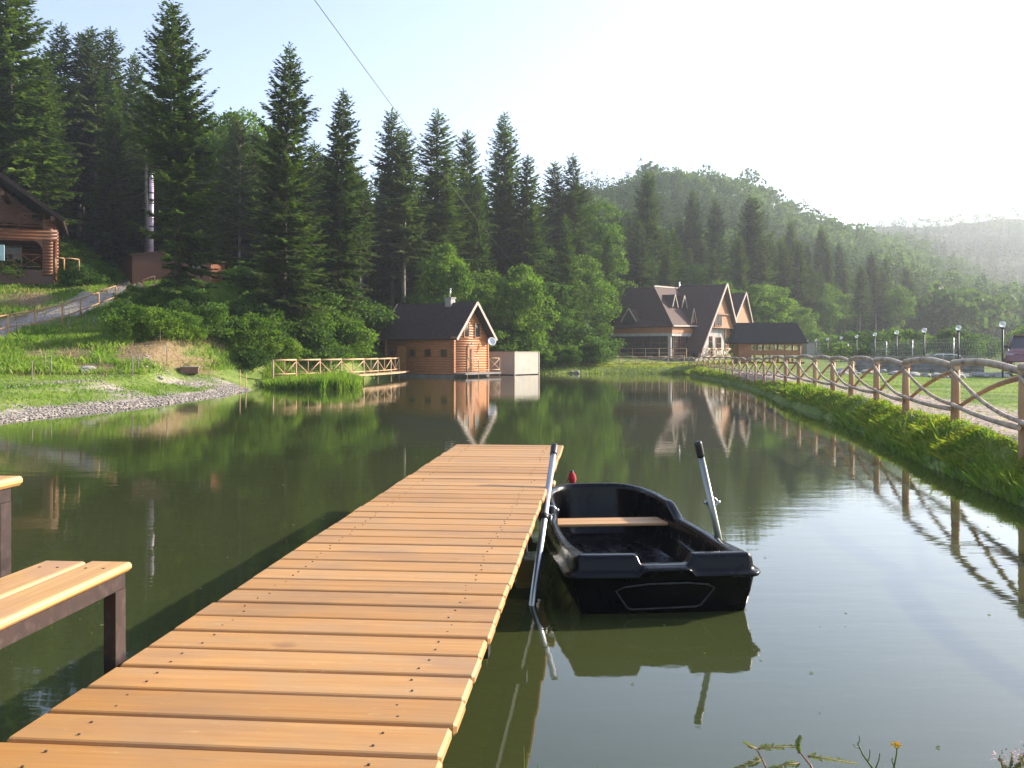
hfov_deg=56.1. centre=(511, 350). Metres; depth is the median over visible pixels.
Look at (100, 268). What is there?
bush
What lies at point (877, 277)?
conifer
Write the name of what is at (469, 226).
conifer
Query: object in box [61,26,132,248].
conifer
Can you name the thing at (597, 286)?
broadleaf tree
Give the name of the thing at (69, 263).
bush
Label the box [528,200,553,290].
conifer
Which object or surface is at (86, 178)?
conifer
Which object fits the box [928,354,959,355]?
parked car
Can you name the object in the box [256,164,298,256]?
conifer
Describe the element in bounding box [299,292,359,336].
bush
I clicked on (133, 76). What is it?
conifer
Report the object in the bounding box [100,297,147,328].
bush
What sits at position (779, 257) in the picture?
conifer
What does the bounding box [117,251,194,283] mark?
metal shed
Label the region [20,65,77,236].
conifer
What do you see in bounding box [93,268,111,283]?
bush
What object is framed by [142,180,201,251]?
conifer
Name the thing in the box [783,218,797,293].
conifer
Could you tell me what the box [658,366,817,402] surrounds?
bank grass
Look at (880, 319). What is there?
conifer
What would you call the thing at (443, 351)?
window
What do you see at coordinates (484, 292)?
broadleaf tree
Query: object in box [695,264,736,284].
broadleaf tree
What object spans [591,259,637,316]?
broadleaf tree
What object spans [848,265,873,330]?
conifer
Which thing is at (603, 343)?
bush
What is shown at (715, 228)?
conifer
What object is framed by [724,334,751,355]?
bush
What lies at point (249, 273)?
bush
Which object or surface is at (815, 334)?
bush
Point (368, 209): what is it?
conifer
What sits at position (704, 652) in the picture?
floating leaves
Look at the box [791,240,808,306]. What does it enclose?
conifer
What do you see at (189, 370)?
wooden box
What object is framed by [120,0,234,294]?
conifer
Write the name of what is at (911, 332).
bush
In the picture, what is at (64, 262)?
lodge railing
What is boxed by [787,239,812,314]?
conifer
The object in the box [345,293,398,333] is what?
bush
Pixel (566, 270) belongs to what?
conifer
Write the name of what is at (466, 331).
window
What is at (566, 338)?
bush
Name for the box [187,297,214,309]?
bush
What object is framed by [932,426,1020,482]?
bank grass
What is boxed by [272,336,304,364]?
bush
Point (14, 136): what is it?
conifer
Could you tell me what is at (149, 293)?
bush
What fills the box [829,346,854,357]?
bush
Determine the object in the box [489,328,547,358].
bush
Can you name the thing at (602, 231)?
broadleaf tree
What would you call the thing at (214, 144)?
broadleaf tree
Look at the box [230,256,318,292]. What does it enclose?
bush
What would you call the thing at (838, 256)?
conifer
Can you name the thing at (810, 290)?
conifer
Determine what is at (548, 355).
bush
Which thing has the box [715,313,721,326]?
window
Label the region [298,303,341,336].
bush
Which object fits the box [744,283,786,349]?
broadleaf tree
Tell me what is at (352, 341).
bush
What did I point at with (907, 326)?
conifer
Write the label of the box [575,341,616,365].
bush
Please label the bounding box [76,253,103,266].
bush
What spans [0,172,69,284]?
log lodge
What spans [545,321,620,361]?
bush
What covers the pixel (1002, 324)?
post lamp
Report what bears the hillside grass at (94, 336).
on the ground at (244, 377)
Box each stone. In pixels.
[81,366,95,369]
[860,370,872,373]
[920,373,930,376]
[994,373,1010,377]
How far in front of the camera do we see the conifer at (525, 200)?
94.00 m
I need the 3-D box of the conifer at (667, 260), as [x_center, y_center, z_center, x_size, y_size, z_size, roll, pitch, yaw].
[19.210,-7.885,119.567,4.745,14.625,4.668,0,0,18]
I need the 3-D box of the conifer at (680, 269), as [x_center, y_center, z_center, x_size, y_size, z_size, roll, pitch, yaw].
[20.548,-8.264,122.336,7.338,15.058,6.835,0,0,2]
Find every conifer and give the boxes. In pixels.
[0,0,84,246]
[3,77,40,179]
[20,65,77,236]
[24,21,96,220]
[29,61,77,229]
[60,31,107,240]
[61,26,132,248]
[73,94,93,213]
[73,95,93,216]
[78,27,138,246]
[79,106,144,267]
[81,82,141,266]
[82,85,102,219]
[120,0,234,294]
[120,52,152,247]
[120,85,167,251]
[123,132,157,252]
[132,112,162,244]
[139,121,186,248]
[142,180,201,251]
[184,119,215,257]
[200,131,219,258]
[202,130,246,271]
[208,114,262,266]
[211,116,261,266]
[221,41,345,339]
[231,123,269,268]
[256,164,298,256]
[264,126,278,252]
[289,140,336,270]
[300,88,377,325]
[306,170,358,284]
[343,173,380,299]
[346,177,382,293]
[347,189,386,296]
[363,108,424,311]
[377,128,440,303]
[396,108,481,299]
[441,158,459,218]
[447,129,497,252]
[453,171,486,281]
[461,175,500,304]
[477,199,497,281]
[480,174,496,252]
[482,111,544,314]
[496,154,557,308]
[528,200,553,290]
[540,161,581,333]
[544,214,595,337]
[547,152,607,294]
[551,190,567,253]
[560,206,592,259]
[585,189,594,204]
[593,235,626,338]
[597,204,603,224]
[606,214,617,282]
[610,209,630,304]
[620,169,675,285]
[620,236,648,287]
[621,209,633,250]
[625,220,657,287]
[628,208,637,245]
[655,230,679,285]
[656,227,692,285]
[671,218,686,271]
[679,188,707,271]
[697,198,731,266]
[723,195,782,302]
[728,235,737,285]
[730,235,753,293]
[733,228,756,289]
[748,232,781,301]
[766,232,778,255]
[770,236,791,311]
[775,245,797,312]
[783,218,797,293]
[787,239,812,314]
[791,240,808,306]
[799,263,827,337]
[807,225,841,288]
[821,246,839,334]
[829,241,853,333]
[838,268,855,332]
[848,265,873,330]
[851,265,873,332]
[863,251,888,334]
[863,270,871,315]
[864,270,885,332]
[869,270,890,331]
[874,265,889,330]
[877,255,894,331]
[891,287,915,333]
[896,265,920,297]
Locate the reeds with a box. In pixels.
[261,355,363,389]
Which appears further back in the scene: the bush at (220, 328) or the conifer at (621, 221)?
the conifer at (621, 221)
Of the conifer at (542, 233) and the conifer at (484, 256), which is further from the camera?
the conifer at (542, 233)
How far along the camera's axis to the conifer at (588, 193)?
148.72 m
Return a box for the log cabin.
[376,289,500,376]
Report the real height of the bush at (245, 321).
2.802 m
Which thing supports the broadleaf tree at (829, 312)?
on the ground at (244, 377)
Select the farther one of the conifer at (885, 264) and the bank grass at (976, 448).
the conifer at (885, 264)
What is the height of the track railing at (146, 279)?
1.573 m
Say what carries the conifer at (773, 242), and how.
on the ground at (244, 377)
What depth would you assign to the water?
9.00 m
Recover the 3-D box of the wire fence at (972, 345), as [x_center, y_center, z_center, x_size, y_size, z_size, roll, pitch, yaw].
[31.346,0.298,77.650,2.957,2.237,66.550,0,0,7]
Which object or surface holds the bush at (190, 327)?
on the ground at (244, 377)
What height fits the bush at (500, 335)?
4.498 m
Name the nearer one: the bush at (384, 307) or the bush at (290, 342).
the bush at (290, 342)
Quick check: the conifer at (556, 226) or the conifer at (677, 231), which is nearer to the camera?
the conifer at (556, 226)
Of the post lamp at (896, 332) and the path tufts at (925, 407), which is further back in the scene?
the post lamp at (896, 332)
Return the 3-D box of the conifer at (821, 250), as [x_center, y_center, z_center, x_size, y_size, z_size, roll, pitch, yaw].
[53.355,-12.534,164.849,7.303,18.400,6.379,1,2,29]
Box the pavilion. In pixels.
[727,323,807,363]
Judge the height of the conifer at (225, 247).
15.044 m
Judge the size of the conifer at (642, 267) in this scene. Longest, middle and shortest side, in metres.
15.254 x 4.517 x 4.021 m
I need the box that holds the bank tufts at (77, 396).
[0,360,226,410]
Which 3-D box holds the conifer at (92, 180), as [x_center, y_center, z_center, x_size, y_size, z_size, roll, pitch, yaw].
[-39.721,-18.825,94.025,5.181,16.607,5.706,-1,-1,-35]
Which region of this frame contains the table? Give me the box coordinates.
[0,476,22,577]
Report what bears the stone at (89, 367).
on the ground at (244, 377)
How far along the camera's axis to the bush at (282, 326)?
56.40 m
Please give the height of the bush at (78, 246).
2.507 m
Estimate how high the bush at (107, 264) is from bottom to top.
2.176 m
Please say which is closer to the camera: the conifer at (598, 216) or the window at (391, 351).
the window at (391, 351)
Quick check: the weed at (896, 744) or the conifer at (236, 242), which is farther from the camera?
the conifer at (236, 242)
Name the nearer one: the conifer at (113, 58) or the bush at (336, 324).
the bush at (336, 324)
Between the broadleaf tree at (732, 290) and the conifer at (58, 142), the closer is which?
the conifer at (58, 142)
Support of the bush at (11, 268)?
on the ground at (244, 377)
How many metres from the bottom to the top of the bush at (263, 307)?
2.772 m
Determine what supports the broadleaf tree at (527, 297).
on the ground at (244, 377)
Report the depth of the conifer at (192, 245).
88.08 m
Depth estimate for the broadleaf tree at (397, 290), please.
87.56 m
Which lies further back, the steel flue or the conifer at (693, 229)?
the conifer at (693, 229)
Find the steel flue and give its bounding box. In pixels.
[149,173,153,251]
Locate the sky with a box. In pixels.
[1,0,1023,228]
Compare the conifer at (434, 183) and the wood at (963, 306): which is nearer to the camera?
the conifer at (434, 183)
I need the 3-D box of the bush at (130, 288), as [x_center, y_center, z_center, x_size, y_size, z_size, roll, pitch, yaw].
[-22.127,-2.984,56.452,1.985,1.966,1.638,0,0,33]
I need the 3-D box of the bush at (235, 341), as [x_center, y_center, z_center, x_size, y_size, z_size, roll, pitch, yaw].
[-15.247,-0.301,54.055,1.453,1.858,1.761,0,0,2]
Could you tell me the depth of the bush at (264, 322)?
54.80 m
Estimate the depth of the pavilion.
80.78 m
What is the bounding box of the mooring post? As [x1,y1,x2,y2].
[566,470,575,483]
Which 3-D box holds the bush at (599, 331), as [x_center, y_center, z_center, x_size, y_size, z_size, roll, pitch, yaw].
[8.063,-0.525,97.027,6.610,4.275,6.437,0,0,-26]
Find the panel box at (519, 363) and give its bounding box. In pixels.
[489,352,539,374]
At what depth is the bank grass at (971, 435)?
14.93 m
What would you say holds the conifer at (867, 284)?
on the ground at (244, 377)
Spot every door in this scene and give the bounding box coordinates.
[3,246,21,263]
[397,346,405,370]
[467,346,473,369]
[673,336,678,355]
[680,336,685,356]
[709,336,712,355]
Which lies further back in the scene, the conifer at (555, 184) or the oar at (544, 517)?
the conifer at (555, 184)
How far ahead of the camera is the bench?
3.42 m
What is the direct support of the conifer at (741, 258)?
on the ground at (244, 377)
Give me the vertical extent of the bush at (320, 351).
3.053 m
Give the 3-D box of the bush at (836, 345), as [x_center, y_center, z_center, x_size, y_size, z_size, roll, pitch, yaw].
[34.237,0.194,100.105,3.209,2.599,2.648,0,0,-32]
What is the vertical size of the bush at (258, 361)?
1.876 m
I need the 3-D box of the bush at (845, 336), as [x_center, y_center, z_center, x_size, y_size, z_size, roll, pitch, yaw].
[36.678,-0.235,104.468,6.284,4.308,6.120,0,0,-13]
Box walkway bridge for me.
[271,357,408,381]
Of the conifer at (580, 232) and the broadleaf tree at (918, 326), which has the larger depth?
the broadleaf tree at (918, 326)
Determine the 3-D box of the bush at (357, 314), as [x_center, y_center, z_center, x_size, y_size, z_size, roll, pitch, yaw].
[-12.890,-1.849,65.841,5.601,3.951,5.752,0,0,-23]
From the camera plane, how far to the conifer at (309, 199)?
77.75 m
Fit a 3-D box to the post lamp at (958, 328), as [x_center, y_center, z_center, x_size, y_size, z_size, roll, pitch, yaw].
[23.290,0.090,50.087,0.280,2.860,0.280,0,0,0]
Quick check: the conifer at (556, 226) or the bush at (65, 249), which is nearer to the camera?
the bush at (65, 249)
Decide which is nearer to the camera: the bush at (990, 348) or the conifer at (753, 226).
the bush at (990, 348)
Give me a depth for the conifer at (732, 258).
142.22 m
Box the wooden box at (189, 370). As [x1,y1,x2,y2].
[179,367,198,373]
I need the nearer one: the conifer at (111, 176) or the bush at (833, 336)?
the conifer at (111, 176)
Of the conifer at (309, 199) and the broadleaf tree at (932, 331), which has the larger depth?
the broadleaf tree at (932, 331)
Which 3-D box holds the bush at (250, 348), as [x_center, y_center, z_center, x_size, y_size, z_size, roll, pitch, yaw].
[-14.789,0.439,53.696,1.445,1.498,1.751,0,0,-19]
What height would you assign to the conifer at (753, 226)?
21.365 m
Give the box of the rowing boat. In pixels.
[538,483,760,613]
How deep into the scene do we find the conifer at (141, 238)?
94.57 m
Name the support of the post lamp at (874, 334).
on the ground at (244, 377)
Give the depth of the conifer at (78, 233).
87.83 m
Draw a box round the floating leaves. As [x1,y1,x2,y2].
[80,394,1001,747]
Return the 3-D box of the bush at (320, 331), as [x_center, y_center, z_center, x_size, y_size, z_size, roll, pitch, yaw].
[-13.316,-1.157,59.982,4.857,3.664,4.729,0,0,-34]
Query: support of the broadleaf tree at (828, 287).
on the ground at (244, 377)
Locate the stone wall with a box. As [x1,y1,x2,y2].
[850,356,984,372]
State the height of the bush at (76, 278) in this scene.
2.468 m
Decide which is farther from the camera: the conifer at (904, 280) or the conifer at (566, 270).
the conifer at (904, 280)
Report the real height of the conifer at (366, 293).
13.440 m
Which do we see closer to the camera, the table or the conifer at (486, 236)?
the table
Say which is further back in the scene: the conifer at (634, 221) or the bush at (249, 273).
the conifer at (634, 221)
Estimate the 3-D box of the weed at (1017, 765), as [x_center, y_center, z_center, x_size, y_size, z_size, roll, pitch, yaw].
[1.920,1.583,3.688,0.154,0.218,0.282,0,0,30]
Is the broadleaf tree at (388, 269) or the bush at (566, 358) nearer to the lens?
the bush at (566, 358)
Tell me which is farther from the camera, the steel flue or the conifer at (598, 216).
the conifer at (598, 216)
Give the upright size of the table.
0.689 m
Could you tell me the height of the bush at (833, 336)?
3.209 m
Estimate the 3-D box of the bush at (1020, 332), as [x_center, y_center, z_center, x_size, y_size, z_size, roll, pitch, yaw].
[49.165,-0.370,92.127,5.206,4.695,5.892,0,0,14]
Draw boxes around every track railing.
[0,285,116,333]
[142,276,154,287]
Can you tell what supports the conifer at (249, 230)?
on the ground at (244, 377)
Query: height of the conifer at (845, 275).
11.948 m
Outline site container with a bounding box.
[801,342,828,354]
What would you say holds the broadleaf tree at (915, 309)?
on the ground at (244, 377)
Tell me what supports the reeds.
in the water
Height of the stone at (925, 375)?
0.289 m
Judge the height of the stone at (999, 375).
0.348 m
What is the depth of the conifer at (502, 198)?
95.59 m
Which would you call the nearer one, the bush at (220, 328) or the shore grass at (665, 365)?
the bush at (220, 328)
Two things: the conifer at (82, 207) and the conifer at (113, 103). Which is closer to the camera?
the conifer at (113, 103)
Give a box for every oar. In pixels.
[529,443,557,605]
[694,440,721,539]
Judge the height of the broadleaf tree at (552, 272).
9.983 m
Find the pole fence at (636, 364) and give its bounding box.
[547,355,684,365]
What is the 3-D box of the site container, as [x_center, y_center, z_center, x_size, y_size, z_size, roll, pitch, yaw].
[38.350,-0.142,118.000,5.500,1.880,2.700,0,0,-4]
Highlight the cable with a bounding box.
[315,0,508,258]
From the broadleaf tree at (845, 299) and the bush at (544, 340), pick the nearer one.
the bush at (544, 340)
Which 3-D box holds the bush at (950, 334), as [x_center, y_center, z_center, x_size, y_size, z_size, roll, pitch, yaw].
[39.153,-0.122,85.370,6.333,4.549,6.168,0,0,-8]
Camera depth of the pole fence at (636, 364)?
83.00 m
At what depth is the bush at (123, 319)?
48.42 m
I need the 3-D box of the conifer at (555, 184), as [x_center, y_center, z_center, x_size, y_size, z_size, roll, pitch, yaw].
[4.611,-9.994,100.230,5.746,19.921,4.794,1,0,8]
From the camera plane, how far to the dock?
3.73 m
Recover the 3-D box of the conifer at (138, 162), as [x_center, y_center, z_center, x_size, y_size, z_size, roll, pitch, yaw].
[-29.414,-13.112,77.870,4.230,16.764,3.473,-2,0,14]
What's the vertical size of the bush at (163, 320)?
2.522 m
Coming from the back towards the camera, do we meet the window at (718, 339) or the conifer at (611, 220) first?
the conifer at (611, 220)
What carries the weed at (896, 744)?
on the ground at (244, 377)
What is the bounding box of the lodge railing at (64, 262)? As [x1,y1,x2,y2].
[55,257,79,270]
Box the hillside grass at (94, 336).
[0,261,384,374]
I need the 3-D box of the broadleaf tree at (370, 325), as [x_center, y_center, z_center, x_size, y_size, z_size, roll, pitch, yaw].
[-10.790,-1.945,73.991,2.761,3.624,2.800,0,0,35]
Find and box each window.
[389,349,394,356]
[409,349,414,356]
[424,349,430,356]
[441,349,446,356]
[463,322,468,337]
[474,323,479,337]
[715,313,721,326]
[716,337,720,349]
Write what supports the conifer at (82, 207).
on the ground at (244, 377)
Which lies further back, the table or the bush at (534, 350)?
the bush at (534, 350)
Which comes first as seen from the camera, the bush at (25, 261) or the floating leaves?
the floating leaves
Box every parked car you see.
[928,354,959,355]
[1004,335,1023,371]
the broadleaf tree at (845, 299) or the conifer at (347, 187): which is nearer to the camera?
the conifer at (347, 187)
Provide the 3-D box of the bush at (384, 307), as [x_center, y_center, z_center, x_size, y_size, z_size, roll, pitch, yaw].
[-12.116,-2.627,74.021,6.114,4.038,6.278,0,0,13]
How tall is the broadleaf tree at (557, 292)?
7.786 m
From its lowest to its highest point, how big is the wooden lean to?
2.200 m
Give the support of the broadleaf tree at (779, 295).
on the ground at (244, 377)
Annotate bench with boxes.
[0,561,131,674]
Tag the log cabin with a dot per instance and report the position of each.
(449, 337)
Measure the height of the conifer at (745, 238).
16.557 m
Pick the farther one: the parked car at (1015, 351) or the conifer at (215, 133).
the conifer at (215, 133)
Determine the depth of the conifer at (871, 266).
169.85 m
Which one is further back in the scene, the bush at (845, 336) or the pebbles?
the bush at (845, 336)
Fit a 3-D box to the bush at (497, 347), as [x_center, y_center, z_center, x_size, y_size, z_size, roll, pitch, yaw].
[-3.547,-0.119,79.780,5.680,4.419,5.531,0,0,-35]
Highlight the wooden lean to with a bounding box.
[183,261,227,283]
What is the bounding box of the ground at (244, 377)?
[0,199,1023,506]
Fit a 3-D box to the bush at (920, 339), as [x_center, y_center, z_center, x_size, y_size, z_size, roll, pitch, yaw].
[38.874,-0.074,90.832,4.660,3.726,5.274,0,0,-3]
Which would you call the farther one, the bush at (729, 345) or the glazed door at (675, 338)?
the bush at (729, 345)
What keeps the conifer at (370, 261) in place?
on the ground at (244, 377)
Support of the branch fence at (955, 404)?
on the ground at (244, 377)
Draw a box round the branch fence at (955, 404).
[688,354,1023,460]
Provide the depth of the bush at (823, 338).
117.07 m
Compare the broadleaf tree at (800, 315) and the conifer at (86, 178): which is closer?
the conifer at (86, 178)
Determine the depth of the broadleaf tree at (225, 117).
96.17 m
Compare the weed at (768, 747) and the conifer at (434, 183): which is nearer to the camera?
the weed at (768, 747)
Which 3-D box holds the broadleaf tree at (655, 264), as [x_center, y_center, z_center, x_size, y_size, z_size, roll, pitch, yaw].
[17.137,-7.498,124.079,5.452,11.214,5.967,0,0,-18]
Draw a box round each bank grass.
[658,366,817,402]
[797,389,986,462]
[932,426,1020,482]
[941,434,1023,488]
[946,422,1023,475]
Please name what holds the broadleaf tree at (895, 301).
on the ground at (244, 377)
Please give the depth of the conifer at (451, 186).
93.38 m
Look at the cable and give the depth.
33.22 m
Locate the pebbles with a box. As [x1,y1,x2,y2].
[0,354,251,423]
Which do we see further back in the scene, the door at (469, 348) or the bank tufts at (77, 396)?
the door at (469, 348)
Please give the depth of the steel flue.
73.88 m
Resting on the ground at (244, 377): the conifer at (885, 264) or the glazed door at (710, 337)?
the conifer at (885, 264)
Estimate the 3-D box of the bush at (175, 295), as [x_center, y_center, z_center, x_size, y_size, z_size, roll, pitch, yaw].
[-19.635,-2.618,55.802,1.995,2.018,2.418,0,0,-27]
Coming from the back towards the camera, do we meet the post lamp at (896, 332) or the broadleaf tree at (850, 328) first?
the broadleaf tree at (850, 328)
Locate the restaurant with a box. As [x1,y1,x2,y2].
[604,282,752,360]
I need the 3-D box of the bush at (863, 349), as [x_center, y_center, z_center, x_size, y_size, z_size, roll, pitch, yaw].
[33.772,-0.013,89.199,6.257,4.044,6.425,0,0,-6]
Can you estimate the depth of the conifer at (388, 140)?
83.29 m
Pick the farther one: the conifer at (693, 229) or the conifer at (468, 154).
the conifer at (693, 229)
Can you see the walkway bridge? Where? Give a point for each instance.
(391, 372)
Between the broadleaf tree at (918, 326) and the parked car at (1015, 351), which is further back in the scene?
the broadleaf tree at (918, 326)
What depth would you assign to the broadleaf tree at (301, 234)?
81.41 m
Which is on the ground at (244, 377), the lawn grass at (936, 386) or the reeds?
the lawn grass at (936, 386)
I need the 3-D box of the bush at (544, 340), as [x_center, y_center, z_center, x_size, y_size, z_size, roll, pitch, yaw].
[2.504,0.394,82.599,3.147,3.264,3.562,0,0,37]
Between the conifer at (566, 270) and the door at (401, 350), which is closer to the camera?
the door at (401, 350)
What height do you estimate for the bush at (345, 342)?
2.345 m
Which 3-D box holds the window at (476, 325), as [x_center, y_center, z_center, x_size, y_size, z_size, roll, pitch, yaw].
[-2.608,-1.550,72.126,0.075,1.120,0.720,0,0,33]
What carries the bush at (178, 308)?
on the ground at (244, 377)
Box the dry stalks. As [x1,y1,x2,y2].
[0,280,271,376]
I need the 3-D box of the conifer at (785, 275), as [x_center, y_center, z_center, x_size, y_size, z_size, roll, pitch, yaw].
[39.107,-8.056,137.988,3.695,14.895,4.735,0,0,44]
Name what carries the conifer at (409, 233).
on the ground at (244, 377)
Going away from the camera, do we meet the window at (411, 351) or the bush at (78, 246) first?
the window at (411, 351)
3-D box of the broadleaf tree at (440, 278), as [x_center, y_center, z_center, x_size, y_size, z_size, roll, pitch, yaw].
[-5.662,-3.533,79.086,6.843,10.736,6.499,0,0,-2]
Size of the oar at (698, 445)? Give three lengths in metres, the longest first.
1.766 x 0.170 x 0.068 m
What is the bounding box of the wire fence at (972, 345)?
[845,337,1016,368]
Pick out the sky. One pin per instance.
(851, 109)
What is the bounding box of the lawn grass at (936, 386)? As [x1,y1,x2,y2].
[796,374,1017,412]
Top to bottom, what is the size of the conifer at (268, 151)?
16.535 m
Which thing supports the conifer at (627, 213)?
on the ground at (244, 377)
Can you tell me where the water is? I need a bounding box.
[0,374,1023,767]
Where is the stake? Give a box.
[31,360,32,379]
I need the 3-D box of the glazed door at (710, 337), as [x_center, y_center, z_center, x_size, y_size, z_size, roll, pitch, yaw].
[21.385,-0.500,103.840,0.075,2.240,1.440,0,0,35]
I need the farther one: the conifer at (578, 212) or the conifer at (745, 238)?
the conifer at (745, 238)
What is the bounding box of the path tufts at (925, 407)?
[788,380,1017,436]
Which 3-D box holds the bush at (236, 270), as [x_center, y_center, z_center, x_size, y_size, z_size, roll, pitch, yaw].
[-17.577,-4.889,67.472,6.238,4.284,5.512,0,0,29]
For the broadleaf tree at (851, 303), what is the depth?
159.06 m
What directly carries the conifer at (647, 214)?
on the ground at (244, 377)
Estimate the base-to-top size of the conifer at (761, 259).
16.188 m
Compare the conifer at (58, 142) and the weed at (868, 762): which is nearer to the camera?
the weed at (868, 762)
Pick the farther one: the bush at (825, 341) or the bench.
the bush at (825, 341)
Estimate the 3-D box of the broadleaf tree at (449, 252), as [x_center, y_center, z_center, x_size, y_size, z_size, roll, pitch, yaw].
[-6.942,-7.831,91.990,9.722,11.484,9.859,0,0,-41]
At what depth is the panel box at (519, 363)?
75.93 m
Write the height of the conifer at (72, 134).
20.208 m
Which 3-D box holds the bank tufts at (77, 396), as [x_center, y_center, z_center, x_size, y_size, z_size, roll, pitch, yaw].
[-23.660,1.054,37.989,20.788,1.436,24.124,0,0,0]
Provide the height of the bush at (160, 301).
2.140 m
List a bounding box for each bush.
[0,257,26,282]
[13,258,41,269]
[54,263,113,286]
[59,244,83,262]
[59,249,67,261]
[59,256,82,273]
[61,238,98,258]
[61,260,98,282]
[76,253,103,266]
[91,261,116,281]
[93,265,109,282]
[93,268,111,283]
[98,301,160,342]
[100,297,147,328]
[109,290,130,307]
[124,284,148,304]
[126,304,186,340]
[135,287,167,306]
[146,289,189,311]
[159,290,189,312]
[161,298,197,317]
[165,311,210,341]
[174,287,229,309]
[185,300,249,341]
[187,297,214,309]
[217,252,288,292]
[219,315,272,347]
[225,287,304,316]
[227,330,251,352]
[229,311,288,354]
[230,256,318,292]
[231,344,275,368]
[232,268,293,297]
[234,300,305,356]
[235,346,258,365]
[245,302,293,314]
[251,332,299,358]
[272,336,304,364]
[287,310,335,345]
[296,334,358,371]
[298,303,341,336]
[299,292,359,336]
[304,300,363,331]
[319,311,379,362]
[329,318,373,354]
[330,332,361,353]
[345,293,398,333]
[348,298,392,327]
[489,327,533,351]
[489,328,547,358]
[490,340,502,351]
[507,333,544,351]
[534,339,558,362]
[540,349,559,366]
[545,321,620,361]
[546,333,593,363]
[556,346,583,366]
[573,339,618,365]
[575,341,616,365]
[592,326,627,353]
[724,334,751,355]
[806,329,824,341]
[814,333,834,354]
[816,329,869,355]
[821,335,837,351]
[821,337,833,354]
[826,341,851,356]
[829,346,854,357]
[836,329,908,357]
[876,326,919,355]
[892,328,932,355]
[904,332,941,355]
[911,325,992,358]
[977,333,1004,359]
[995,324,1023,357]
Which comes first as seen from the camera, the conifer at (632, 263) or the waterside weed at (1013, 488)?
the waterside weed at (1013, 488)
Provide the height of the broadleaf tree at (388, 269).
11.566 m
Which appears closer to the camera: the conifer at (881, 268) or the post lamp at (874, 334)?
the post lamp at (874, 334)
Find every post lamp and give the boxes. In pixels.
[873,333,876,355]
[894,330,898,355]
[922,328,926,371]
[956,325,960,358]
[999,321,1005,377]
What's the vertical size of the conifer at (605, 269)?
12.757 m
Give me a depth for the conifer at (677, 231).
148.97 m
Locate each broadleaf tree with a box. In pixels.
[179,112,288,258]
[191,106,267,149]
[278,207,312,256]
[353,201,428,307]
[364,303,389,332]
[370,198,423,305]
[397,212,488,296]
[401,243,483,309]
[456,270,521,329]
[484,264,561,346]
[486,246,560,316]
[528,281,581,337]
[553,254,622,339]
[566,200,629,304]
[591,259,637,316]
[625,252,665,286]
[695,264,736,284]
[709,280,755,319]
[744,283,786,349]
[754,284,797,349]
[784,304,820,349]
[795,282,842,307]
[807,292,843,333]
[823,288,857,334]
[831,282,859,334]
[843,278,873,332]
[880,287,916,328]
[890,293,919,324]
[907,296,935,333]
[921,314,949,339]
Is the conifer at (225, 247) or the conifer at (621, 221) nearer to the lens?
the conifer at (225, 247)
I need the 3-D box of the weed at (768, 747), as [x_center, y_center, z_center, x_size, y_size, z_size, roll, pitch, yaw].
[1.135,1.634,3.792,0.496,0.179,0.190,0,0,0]
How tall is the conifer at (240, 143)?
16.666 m
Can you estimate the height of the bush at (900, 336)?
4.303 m
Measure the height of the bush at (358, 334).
4.185 m
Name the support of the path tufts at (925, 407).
on the ground at (244, 377)
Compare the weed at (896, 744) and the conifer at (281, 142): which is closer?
the weed at (896, 744)
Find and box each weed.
[732,735,857,767]
[829,408,1023,504]
[853,736,880,767]
[890,741,900,767]
[990,740,1023,767]
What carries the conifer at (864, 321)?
on the ground at (244, 377)
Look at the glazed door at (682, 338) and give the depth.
101.20 m
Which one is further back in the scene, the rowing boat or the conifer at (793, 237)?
the conifer at (793, 237)
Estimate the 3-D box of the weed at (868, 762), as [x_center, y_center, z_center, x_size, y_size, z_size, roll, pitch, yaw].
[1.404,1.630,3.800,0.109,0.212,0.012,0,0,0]
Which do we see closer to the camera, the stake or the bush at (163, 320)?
the stake
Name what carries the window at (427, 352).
in the log cabin
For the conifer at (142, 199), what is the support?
on the ground at (244, 377)
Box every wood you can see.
[0,50,1023,342]
[62,122,1023,331]
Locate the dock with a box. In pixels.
[0,444,563,767]
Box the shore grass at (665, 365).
[378,330,788,374]

